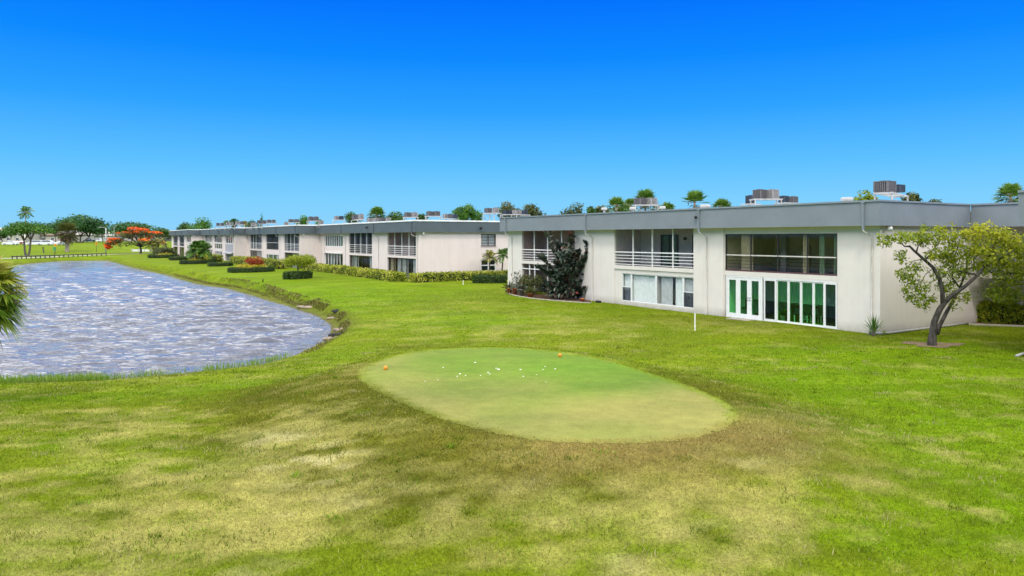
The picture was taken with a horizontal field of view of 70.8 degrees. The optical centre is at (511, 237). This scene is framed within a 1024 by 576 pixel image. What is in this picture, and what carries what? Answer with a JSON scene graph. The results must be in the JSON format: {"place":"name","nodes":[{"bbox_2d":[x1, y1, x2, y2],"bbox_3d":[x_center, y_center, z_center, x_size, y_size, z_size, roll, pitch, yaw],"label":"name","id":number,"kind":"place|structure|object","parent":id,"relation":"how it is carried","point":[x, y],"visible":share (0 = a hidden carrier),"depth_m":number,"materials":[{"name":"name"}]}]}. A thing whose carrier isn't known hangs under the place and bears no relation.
{"place":"outdoors","nodes":[
{"label":"outdoors","id":0,"kind":"place"},
{"bbox_2d":[1,253,152,258],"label":"path","id":1,"kind":"structure","parent":0,"point":[58,256],"depth_m":170.34,"materials":[{"name":"concrete"}]},
{"bbox_2d":[0,261,330,382],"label":"water","id":2,"kind":"structure","parent":0,"point":[108,317],"depth_m":44.36,"materials":[{"name":"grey liquid"}]},
{"bbox_2d":[0,349,292,383],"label":"reeds","id":3,"kind":"object","parent":2,"relation":"in","point":[100,376],"visible":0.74,"depth_m":26.31,"materials":[{"name":"green plant"}]},
{"bbox_2d":[0,241,1023,575],"bbox_3d":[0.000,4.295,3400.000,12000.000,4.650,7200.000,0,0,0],"label":"ground","id":4,"kind":"structure","parent":0,"point":[318,281],"depth_m":13.85,"materials":[{"name":"green plant"}]},
{"bbox_2d":[0,255,35,351],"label":"fan palm","id":5,"kind":"object","parent":4,"relation":"on","point":[10,298],"visible":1,"depth_m":20.06,"materials":[{"name":"green plant"}]},
{"bbox_2d":[0,228,40,241],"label":"house","id":6,"kind":"structure","parent":4,"relation":"on","point":[19,238],"depth_m":324.00,"materials":[{"name":"white glass"}]},
{"bbox_2d":[17,206,33,241],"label":"coconut palm","id":7,"kind":"object","parent":4,"relation":"on","point":[25,210],"visible":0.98,"depth_m":299.61,"materials":[{"name":"green plant"}]},
{"bbox_2d":[0,221,54,256],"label":"shade tree","id":8,"kind":"object","parent":4,"relation":"on","point":[25,227],"visible":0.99,"depth_m":168.71,"materials":[{"name":"green plant"}]},
{"bbox_2d":[36,240,53,244],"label":"parked car","id":9,"kind":"object","parent":4,"relation":"on","point":[47,242],"visible":0.98,"depth_m":235.32,"materials":[{"name":"white paint"}]},
{"bbox_2d":[39,223,58,239],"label":"shade tree","id":10,"kind":"object","parent":4,"relation":"on","point":[47,225],"visible":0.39,"depth_m":290.20,"materials":[{"name":"green plant"}]},
{"bbox_2d":[40,232,73,241],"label":"house","id":11,"kind":"structure","parent":4,"relation":"on","point":[49,237],"depth_m":334.00,"materials":[{"name":"white"}]},
{"bbox_2d":[11,253,106,258],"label":"guard rail","id":12,"kind":"object","parent":4,"relation":"on","point":[57,255],"visible":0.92,"depth_m":165.67,"materials":[{"name":"wood"}]},
{"bbox_2d":[51,221,80,251],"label":"cabbage palm","id":13,"kind":"object","parent":4,"relation":"on","point":[67,238],"visible":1,"depth_m":199.13,"materials":[{"name":"green plant"}]},
{"bbox_2d":[46,213,111,242],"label":"shade tree","id":14,"kind":"object","parent":4,"relation":"on","point":[86,224],"visible":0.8,"depth_m":297.07,"materials":[{"name":"green plant"}]},
{"bbox_2d":[76,231,93,241],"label":"house","id":15,"kind":"structure","parent":4,"relation":"on","point":[84,237],"depth_m":348.38,"materials":[{"name":"white glass"}]},
{"bbox_2d":[94,232,121,240],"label":"house","id":16,"kind":"structure","parent":4,"relation":"on","point":[107,236],"depth_m":414.00,"materials":[{"name":"white glass"}]},
{"bbox_2d":[108,221,158,241],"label":"shade tree","id":17,"kind":"object","parent":4,"relation":"on","point":[119,227],"visible":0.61,"depth_m":285.94,"materials":[{"name":"green plant"}]},
{"bbox_2d":[103,227,166,253],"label":"flame tree","id":18,"kind":"object","parent":4,"relation":"on","point":[141,233],"visible":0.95,"depth_m":191.55,"materials":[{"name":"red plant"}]},
{"bbox_2d":[144,238,165,250],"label":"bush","id":19,"kind":"object","parent":4,"relation":"on","point":[156,242],"visible":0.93,"depth_m":189.91,"materials":[{"name":"green plant"}]},
{"bbox_2d":[147,254,179,257],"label":"clipped hedge","id":20,"kind":"object","parent":4,"relation":"on","point":[158,256],"visible":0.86,"depth_m":153.38,"materials":[{"name":"green plant"}]},
{"bbox_2d":[152,247,175,253],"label":"hedge","id":21,"kind":"object","parent":4,"relation":"on","point":[158,250],"visible":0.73,"depth_m":159.98,"materials":[{"name":"green plant"}]},
{"bbox_2d":[169,229,202,256],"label":"condominium block","id":22,"kind":"structure","parent":4,"relation":"on","point":[182,240],"depth_m":161.13,"materials":[{"name":"paint"}]},
{"bbox_2d":[179,259,215,263],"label":"clipped hedge","id":23,"kind":"object","parent":4,"relation":"on","point":[187,261],"visible":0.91,"depth_m":118.96,"materials":[{"name":"green plant"}]},
{"bbox_2d":[185,240,212,259],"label":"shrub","id":24,"kind":"object","parent":4,"relation":"on","point":[203,248],"visible":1,"depth_m":121.03,"materials":[{"name":"green plant"}]},
{"bbox_2d":[185,216,212,228],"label":"shade tree","id":25,"kind":"object","parent":4,"relation":"on","point":[202,224],"visible":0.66,"depth_m":214.15,"materials":[{"name":"green plant"}]},
{"bbox_2d":[207,262,233,266],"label":"clipped hedge","id":26,"kind":"object","parent":4,"relation":"on","point":[212,264],"visible":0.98,"depth_m":108.09,"materials":[{"name":"green plant"}]},
{"bbox_2d":[200,227,247,260],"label":"condominium block","id":27,"kind":"structure","parent":4,"relation":"on","point":[226,243],"depth_m":130.79,"materials":[{"name":"paint"}]},
{"bbox_2d":[138,265,350,353],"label":"bank grass","id":28,"kind":"structure","parent":4,"relation":"on","point":[345,324],"depth_m":58.23,"materials":[{"name":"green plant"}]},
{"bbox_2d":[227,266,274,272],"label":"clipped hedge","id":29,"kind":"object","parent":4,"relation":"on","point":[249,270],"visible":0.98,"depth_m":89.63,"materials":[{"name":"green plant"}]},
{"bbox_2d":[236,263,265,267],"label":"golden ground cover","id":30,"kind":"object","parent":4,"relation":"on","point":[249,265],"visible":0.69,"depth_m":90.98,"materials":[{"name":"yellow plant"}]},
{"bbox_2d":[244,256,264,264],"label":"croton","id":31,"kind":"object","parent":4,"relation":"on","point":[253,261],"visible":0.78,"depth_m":91.82,"materials":[{"name":"red plant"}]},
{"bbox_2d":[237,256,285,268],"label":"hedge","id":32,"kind":"object","parent":4,"relation":"on","point":[275,263],"visible":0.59,"depth_m":99.79,"materials":[{"name":"green plant"}]},
{"bbox_2d":[245,225,319,267],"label":"condominium block","id":33,"kind":"structure","parent":4,"relation":"on","point":[279,242],"depth_m":106.16,"materials":[{"name":"paint"}]},
{"bbox_2d":[282,270,312,279],"bbox_3d":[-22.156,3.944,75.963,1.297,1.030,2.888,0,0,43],"label":"clipped hedge","id":34,"kind":"object","parent":4,"relation":"on","point":[301,275],"visible":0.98,"depth_m":75.47,"materials":[{"name":"green plant"}]},
{"bbox_2d":[281,254,316,271],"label":"bushy tree","id":35,"kind":"object","parent":4,"relation":"on","point":[299,260],"visible":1,"depth_m":75.21,"materials":[{"name":"green plant"}]},
{"bbox_2d":[294,215,307,224],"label":"shade tree","id":36,"kind":"object","parent":4,"relation":"on","point":[304,221],"visible":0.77,"depth_m":169.36,"materials":[{"name":"green plant"}]},
{"bbox_2d":[299,263,331,271],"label":"hedge","id":37,"kind":"object","parent":4,"relation":"on","point":[317,267],"visible":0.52,"depth_m":92.07,"materials":[{"name":"green plant"}]},
{"bbox_2d":[321,264,361,275],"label":"hedge","id":38,"kind":"object","parent":4,"relation":"on","point":[340,269],"visible":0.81,"depth_m":84.21,"materials":[{"name":"green plant"}]},
{"bbox_2d":[344,211,362,222],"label":"shade tree","id":39,"kind":"object","parent":4,"relation":"on","point":[348,218],"visible":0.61,"depth_m":139.48,"materials":[{"name":"green plant"}]},
{"bbox_2d":[364,206,386,218],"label":"cabbage palm","id":40,"kind":"object","parent":4,"relation":"on","point":[376,211],"visible":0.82,"depth_m":134.34,"materials":[{"name":"green plant"}]},
{"bbox_2d":[352,267,406,281],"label":"hedge","id":41,"kind":"object","parent":4,"relation":"on","point":[385,275],"visible":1,"depth_m":73.24,"materials":[{"name":"green plant"}]},
{"bbox_2d":[384,211,403,220],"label":"shade tree","id":42,"kind":"object","parent":4,"relation":"on","point":[395,216],"visible":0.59,"depth_m":137.64,"materials":[{"name":"green plant"}]},
{"bbox_2d":[316,220,507,277],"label":"condominium block","id":43,"kind":"structure","parent":4,"relation":"on","point":[414,246],"depth_m":76.56,"materials":[{"name":"paint"}]},
{"bbox_2d":[326,236,342,246],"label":"window","id":44,"kind":"structure","parent":43,"relation":"in","point":[331,241],"depth_m":95.84,"materials":[{"name":"white glass"}]},
{"bbox_2d":[326,253,342,264],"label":"window","id":45,"kind":"structure","parent":43,"relation":"in","point":[331,258],"depth_m":97.09,"materials":[{"name":"white glass"}]},
{"bbox_2d":[350,255,371,268],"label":"sliding door","id":46,"kind":"structure","parent":43,"relation":"in","point":[355,260],"depth_m":89.64,"materials":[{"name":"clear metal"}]},
{"bbox_2d":[388,257,415,277],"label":"sliding door","id":47,"kind":"structure","parent":43,"relation":"in","point":[408,265],"depth_m":76.86,"materials":[{"name":"clear glass"}]},
{"bbox_2d":[481,259,495,270],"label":"window","id":48,"kind":"structure","parent":43,"relation":"in","point":[485,266],"depth_m":77.12,"materials":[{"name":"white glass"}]},
{"bbox_2d":[481,234,496,246],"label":"window","id":49,"kind":"structure","parent":43,"relation":"in","point":[487,240],"depth_m":76.42,"materials":[{"name":"grey glass"}]},
{"bbox_2d":[409,269,507,282],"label":"hedge","id":50,"kind":"object","parent":4,"relation":"on","point":[434,276],"visible":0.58,"depth_m":70.75,"materials":[{"name":"green plant"}]},
{"bbox_2d":[452,203,484,220],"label":"shade tree","id":51,"kind":"object","parent":4,"relation":"on","point":[466,212],"visible":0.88,"depth_m":111.07,"materials":[{"name":"green plant"}]},
{"bbox_2d":[472,274,506,282],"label":"clipped hedge","id":52,"kind":"object","parent":4,"relation":"on","point":[486,278],"visible":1,"depth_m":67.96,"materials":[{"name":"green plant"}]},
{"bbox_2d":[482,250,497,270],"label":"date palm","id":53,"kind":"object","parent":4,"relation":"on","point":[488,256],"visible":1,"depth_m":73.54,"materials":[{"name":"green plant"}]},
{"bbox_2d":[492,248,507,269],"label":"date palm","id":54,"kind":"object","parent":4,"relation":"on","point":[503,252],"visible":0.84,"depth_m":74.10,"materials":[{"name":"green plant"}]},
{"bbox_2d":[497,201,523,217],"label":"shade tree","id":55,"kind":"object","parent":4,"relation":"on","point":[505,207],"visible":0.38,"depth_m":109.45,"materials":[{"name":"green plant"}]},
{"bbox_2d":[520,204,545,215],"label":"shade tree","id":56,"kind":"object","parent":4,"relation":"on","point":[532,210],"visible":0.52,"depth_m":114.16,"materials":[{"name":"green plant"}]},
{"bbox_2d":[504,289,590,301],"bbox_3d":[1.688,4.460,55.312,2.900,0.073,13.540,0,0,-32],"label":"flower bed","id":57,"kind":"object","parent":4,"relation":"on","point":[544,297],"visible":0.61,"depth_m":53.77,"materials":[{"name":"brown soil"}]},
{"bbox_2d":[513,280,528,295],"bbox_3d":[0.671,3.884,55.594,1.371,1.244,1.189,0,0,0],"label":"shrub","id":58,"kind":"object","parent":57,"relation":"on","point":[520,290],"visible":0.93,"depth_m":55.45,"materials":[{"name":"green plant"}]},
{"bbox_2d":[515,272,545,294],"bbox_3d":[1.500,3.676,57.077,2.433,1.875,2.702,0,0,-10],"label":"shrub","id":59,"kind":"object","parent":57,"relation":"on","point":[527,281],"visible":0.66,"depth_m":56.70,"materials":[{"name":"green plant"}]},
{"bbox_2d":[523,287,537,296],"bbox_3d":[1.367,4.032,54.030,1.122,0.900,1.096,0,0,44],"label":"shrub","id":60,"kind":"object","parent":57,"relation":"on","point":[530,292],"visible":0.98,"depth_m":53.91,"materials":[{"name":"green plant"}]},
{"bbox_2d":[535,230,587,299],"bbox_3d":[3.826,2.050,52.776,4.569,5.338,2.627,0,0,0],"label":"rubber plant","id":61,"kind":"object","parent":57,"relation":"on","point":[564,273],"visible":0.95,"depth_m":52.35,"materials":[{"name":"green plant"}]},
{"bbox_2d":[357,347,738,443],"bbox_3d":[0.215,4.042,20.258,8.330,0.036,13.362,0,0,-24],"label":"putting green","id":62,"kind":"object","parent":4,"relation":"on","point":[571,397],"visible":1,"depth_m":18.43,"materials":[{"name":"green plant"}]},
{"bbox_2d":[507,293,590,302],"bbox_3d":[1.958,4.475,53.487,1.533,0.146,10.273,0,0,-34],"label":"bed edging","id":63,"kind":"object","parent":4,"relation":"on","point":[549,299],"visible":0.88,"depth_m":51.60,"materials":[{"name":"concrete"}]},
{"bbox_2d":[559,202,584,214],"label":"shade tree","id":64,"kind":"object","parent":4,"relation":"on","point":[576,209],"visible":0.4,"depth_m":99.61,"materials":[{"name":"green plant"}]},
{"bbox_2d":[604,197,628,211],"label":"cabbage palm","id":65,"kind":"object","parent":4,"relation":"on","point":[616,201],"visible":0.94,"depth_m":79.67,"materials":[{"name":"green plant"}]},
{"bbox_2d":[623,198,639,210],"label":"cabbage palm","id":66,"kind":"object","parent":4,"relation":"on","point":[628,201],"visible":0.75,"depth_m":85.67,"materials":[{"name":"green plant"}]},
{"bbox_2d":[632,189,659,210],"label":"cabbage palm","id":67,"kind":"object","parent":4,"relation":"on","point":[646,193],"visible":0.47,"depth_m":81.56,"materials":[{"name":"green plant"}]},
{"bbox_2d":[681,189,711,207],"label":"cabbage palm","id":68,"kind":"object","parent":4,"relation":"on","point":[694,197],"visible":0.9,"depth_m":77.60,"materials":[{"name":"green plant"}]},
{"bbox_2d":[713,198,730,206],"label":"cabbage palm","id":69,"kind":"object","parent":4,"relation":"on","point":[721,202],"visible":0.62,"depth_m":83.63,"materials":[{"name":"green plant"}]},
{"bbox_2d":[499,199,1023,334],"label":"condominium block","id":70,"kind":"structure","parent":4,"relation":"on","point":[833,259],"depth_m":40.46,"materials":[{"name":"beige paint"}]},
{"bbox_2d":[622,273,633,300],"bbox_3d":[8.373,3.340,48.973,1.500,1.960,0.943,0,0,-32],"label":"window","id":71,"kind":"structure","parent":70,"relation":"in","point":[626,277],"depth_m":48.86,"materials":[{"name":"white glass"}]},
{"bbox_2d":[632,205,658,210],"bbox_3d":[10.765,-2.028,57.960,1.980,1.256,1.100,0,0,0],"label":"roof rack","id":72,"kind":"object","parent":70,"relation":"on","point":[645,205],"visible":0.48,"depth_m":57.50,"materials":[{"name":"white metal"}]},
{"bbox_2d":[634,198,646,204],"bbox_3d":[10.325,-2.949,57.960,0.714,0.574,0.714,0,0,-34],"label":"condenser","id":73,"kind":"object","parent":72,"relation":"on","point":[640,201],"visible":0.99,"depth_m":57.76,"materials":[{"name":"grey paint"}]},
{"bbox_2d":[646,198,656,204],"bbox_3d":[11.206,-2.949,57.960,0.680,0.574,0.680,0,0,-33],"label":"condenser","id":74,"kind":"object","parent":72,"relation":"on","point":[651,201],"visible":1,"depth_m":57.74,"materials":[{"name":"paint"}]},
{"bbox_2d":[631,273,660,303],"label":"window","id":75,"kind":"structure","parent":70,"relation":"in","point":[644,284],"depth_m":47.34,"materials":[{"name":"white glass"}]},
{"bbox_2d":[656,275,685,306],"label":"window","id":76,"kind":"structure","parent":70,"relation":"in","point":[671,286],"depth_m":45.45,"materials":[{"name":"white glass"}]},
{"bbox_2d":[683,277,692,307],"bbox_3d":[10.852,3.320,43.837,0.284,1.880,0.894,0,0,-32],"label":"window","id":77,"kind":"structure","parent":70,"relation":"in","point":[689,280],"depth_m":44.09,"materials":[{"name":"white glass"}]},
{"bbox_2d":[727,277,737,316],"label":"french door","id":78,"kind":"structure","parent":70,"relation":"in","point":[729,313],"depth_m":41.01,"materials":[{"name":"white metal"}]},
{"bbox_2d":[738,277,748,317],"bbox_3d":[12.940,3.335,40.224,0.110,2.220,0.781,0,0,-32],"label":"french door","id":79,"kind":"structure","parent":70,"relation":"in","point":[739,278],"depth_m":40.40,"materials":[{"name":"white metal"}]},
{"bbox_2d":[749,278,760,318],"bbox_3d":[13.353,3.335,39.552,0.110,2.220,0.781,0,0,-32],"label":"french door","id":80,"kind":"structure","parent":70,"relation":"in","point":[750,279],"depth_m":39.70,"materials":[{"name":"white metal"}]},
{"bbox_2d":[749,199,782,205],"bbox_3d":[16.843,-1.989,47.769,1.914,1.177,1.100,0,0,0],"label":"roof rack","id":81,"kind":"object","parent":70,"relation":"on","point":[764,199],"visible":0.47,"depth_m":47.30,"materials":[{"name":"white metal"}]},
{"bbox_2d":[753,189,766,198],"bbox_3d":[16.436,-2.911,47.769,0.644,0.655,0.644,0,0,-34],"label":"condenser","id":82,"kind":"object","parent":81,"relation":"on","point":[759,193],"visible":1,"depth_m":47.57,"materials":[{"name":"grey paint"}]},
{"bbox_2d":[767,189,778,198],"bbox_3d":[17.250,-2.911,47.769,0.644,0.655,0.644,0,0,-33],"label":"condenser","id":83,"kind":"object","parent":81,"relation":"on","point":[772,193],"visible":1,"depth_m":47.55,"materials":[{"name":"paint"}]},
{"bbox_2d":[764,279,776,321],"bbox_3d":[13.888,3.351,38.730,0.060,2.231,0.781,0,0,-32],"label":"sliding door","id":84,"kind":"structure","parent":70,"relation":"in","point":[765,280],"depth_m":38.69,"materials":[{"name":"white"}]},
{"bbox_2d":[725,233,836,275],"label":"window","id":85,"kind":"structure","parent":70,"relation":"in","point":[810,254],"depth_m":40.56,"materials":[{"name":"black glass"}]},
{"bbox_2d":[778,307,786,320],"bbox_3d":[14.688,4.121,39.081,0.879,0.797,0.934,0,0,0],"label":"potted plant","id":86,"kind":"object","parent":70,"relation":"on","point":[783,315],"visible":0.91,"depth_m":38.98,"materials":[{"name":"green plant"}]},
{"bbox_2d":[777,280,788,322],"bbox_3d":[14.325,3.351,38.100,0.060,2.231,0.738,0,0,-32],"label":"sliding door","id":87,"kind":"structure","parent":70,"relation":"in","point":[787,281],"depth_m":37.81,"materials":[{"name":"green glass"}]},
{"bbox_2d":[790,303,799,321],"bbox_3d":[15.141,4.030,38.587,0.440,0.980,0.450,0,0,-22],"label":"dining chair","id":88,"kind":"object","parent":70,"relation":"in","point":[792,309],"visible":0.62,"depth_m":38.72,"materials":[{"name":"green"}]},
{"bbox_2d":[789,281,800,323],"bbox_3d":[14.723,3.351,37.460,0.060,2.231,0.745,0,0,-32],"label":"sliding door","id":89,"kind":"structure","parent":70,"relation":"in","point":[789,281],"depth_m":37.40,"materials":[{"name":"green glass"}]},
{"bbox_2d":[803,304,810,322],"bbox_3d":[15.587,4.030,38.255,0.450,0.980,0.440,0,0,-43],"label":"dining chair","id":90,"kind":"object","parent":70,"relation":"in","point":[806,309],"visible":0.88,"depth_m":38.36,"materials":[{"name":"green"}]},
{"bbox_2d":[801,281,813,325],"bbox_3d":[15.116,3.351,36.828,0.060,2.231,0.719,0,0,-32],"label":"sliding door","id":91,"kind":"structure","parent":70,"relation":"in","point":[802,282],"depth_m":36.84,"materials":[{"name":"green glass"}]},
{"bbox_2d":[810,305,821,322],"bbox_3d":[16.019,4.030,37.938,0.450,0.980,0.440,0,0,3],"label":"dining chair","id":92,"kind":"object","parent":70,"relation":"on","point":[819,311],"visible":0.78,"depth_m":37.81,"materials":[{"name":"green"}]},
{"bbox_2d":[814,282,823,326],"bbox_3d":[15.472,3.351,36.251,0.060,2.231,0.606,0,0,-32],"label":"sliding door","id":93,"kind":"structure","parent":70,"relation":"in","point":[814,282],"depth_m":36.17,"materials":[{"name":"green glass"}]},
{"bbox_2d":[824,283,836,328],"bbox_3d":[15.795,3.351,35.666,0.060,2.231,0.704,0,0,-32],"label":"sliding door","id":94,"kind":"structure","parent":70,"relation":"in","point":[825,325],"depth_m":35.89,"materials":[{"name":"white"}]},
{"bbox_2d":[873,192,908,200],"bbox_3d":[22.182,-1.976,42.048,1.100,1.152,4.754,0,0,39],"label":"roof rack","id":95,"kind":"object","parent":70,"relation":"on","point":[892,195],"visible":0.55,"depth_m":41.19,"materials":[{"name":"white metal"}]},
{"bbox_2d":[873,180,895,192],"bbox_3d":[21.035,-2.899,40.626,0.857,0.681,0.857,0,0,-33],"label":"condenser","id":96,"kind":"object","parent":95,"relation":"on","point":[884,186],"visible":0.91,"depth_m":40.40,"materials":[{"name":"grey paint"}]},
{"bbox_2d":[895,184,904,192],"bbox_3d":[23.329,-2.986,43.470,0.546,0.497,0.546,0,0,-32],"label":"condenser","id":97,"kind":"object","parent":95,"relation":"on","point":[900,188],"visible":0.74,"depth_m":43.26,"materials":[{"name":"blue paint"}]},
{"bbox_2d":[853,189,878,200],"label":"shade tree","id":98,"kind":"object","parent":4,"relation":"on","point":[868,196],"visible":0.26,"depth_m":79.14,"materials":[{"name":"green plant"}]},
{"bbox_2d":[856,314,884,335],"bbox_3d":[16.562,3.956,32.935,1.304,1.285,1.462,0,0,-42],"label":"yucca","id":99,"kind":"object","parent":4,"relation":"on","point":[874,325],"visible":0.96,"depth_m":32.89,"materials":[{"name":"green plant"}]},
{"bbox_2d":[900,192,922,200],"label":"shade tree","id":100,"kind":"object","parent":4,"relation":"on","point":[913,197],"visible":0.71,"depth_m":84.53,"materials":[{"name":"green plant"}]},
{"bbox_2d":[867,322,968,334],"bbox_3d":[20.161,4.425,35.184,8.062,0.160,0.544,0,0,-28],"label":"edging","id":101,"kind":"object","parent":4,"relation":"on","point":[909,330],"visible":0.8,"depth_m":34.57,"materials":[{"name":"grey concrete"}]},
{"bbox_2d":[902,341,964,347],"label":"bare soil","id":102,"kind":"structure","parent":4,"relation":"on","point":[943,345],"depth_m":30.41,"materials":[{"name":"brown soil"}]},
{"bbox_2d":[876,219,1023,345],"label":"leaning tree","id":103,"kind":"object","parent":4,"relation":"on","point":[1007,241],"visible":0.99,"depth_m":30.22,"materials":[{"name":"green plant"}]},
{"bbox_2d":[969,323,1023,326],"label":"bed edging","id":104,"kind":"object","parent":4,"relation":"on","point":[996,324],"visible":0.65,"depth_m":36.44,"materials":[{"name":"concrete"}]},
{"bbox_2d":[971,202,1023,304],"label":"building","id":105,"kind":"structure","parent":4,"relation":"on","point":[1001,214],"depth_m":36.28,"materials":[{"name":"grey paint"}]},
{"bbox_2d":[974,322,1023,324],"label":"mulch bed","id":106,"kind":"object","parent":4,"relation":"on","point":[996,323],"visible":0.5,"depth_m":37.42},
{"bbox_2d":[976,299,1023,323],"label":"hedge","id":107,"kind":"object","parent":106,"relation":"on","point":[999,312],"visible":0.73,"depth_m":37.51,"materials":[{"name":"green plant"}]},
{"bbox_2d":[991,182,1022,202],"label":"cabbage palm","id":108,"kind":"object","parent":4,"relation":"on","point":[1009,190],"visible":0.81,"depth_m":61.72,"materials":[{"name":"green plant"}]},
{"bbox_2d":[1018,190,1023,222],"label":"condominium block","id":109,"kind":"structure","parent":4,"relation":"on","point":[1020,206],"depth_m":26.39,"materials":[{"name":"beige paint"}]},
{"bbox_2d":[0,0,1023,230],"label":"sky","id":110,"kind":"structure","parent":0,"point":[165,114],"materials":[{"name":"blue"}]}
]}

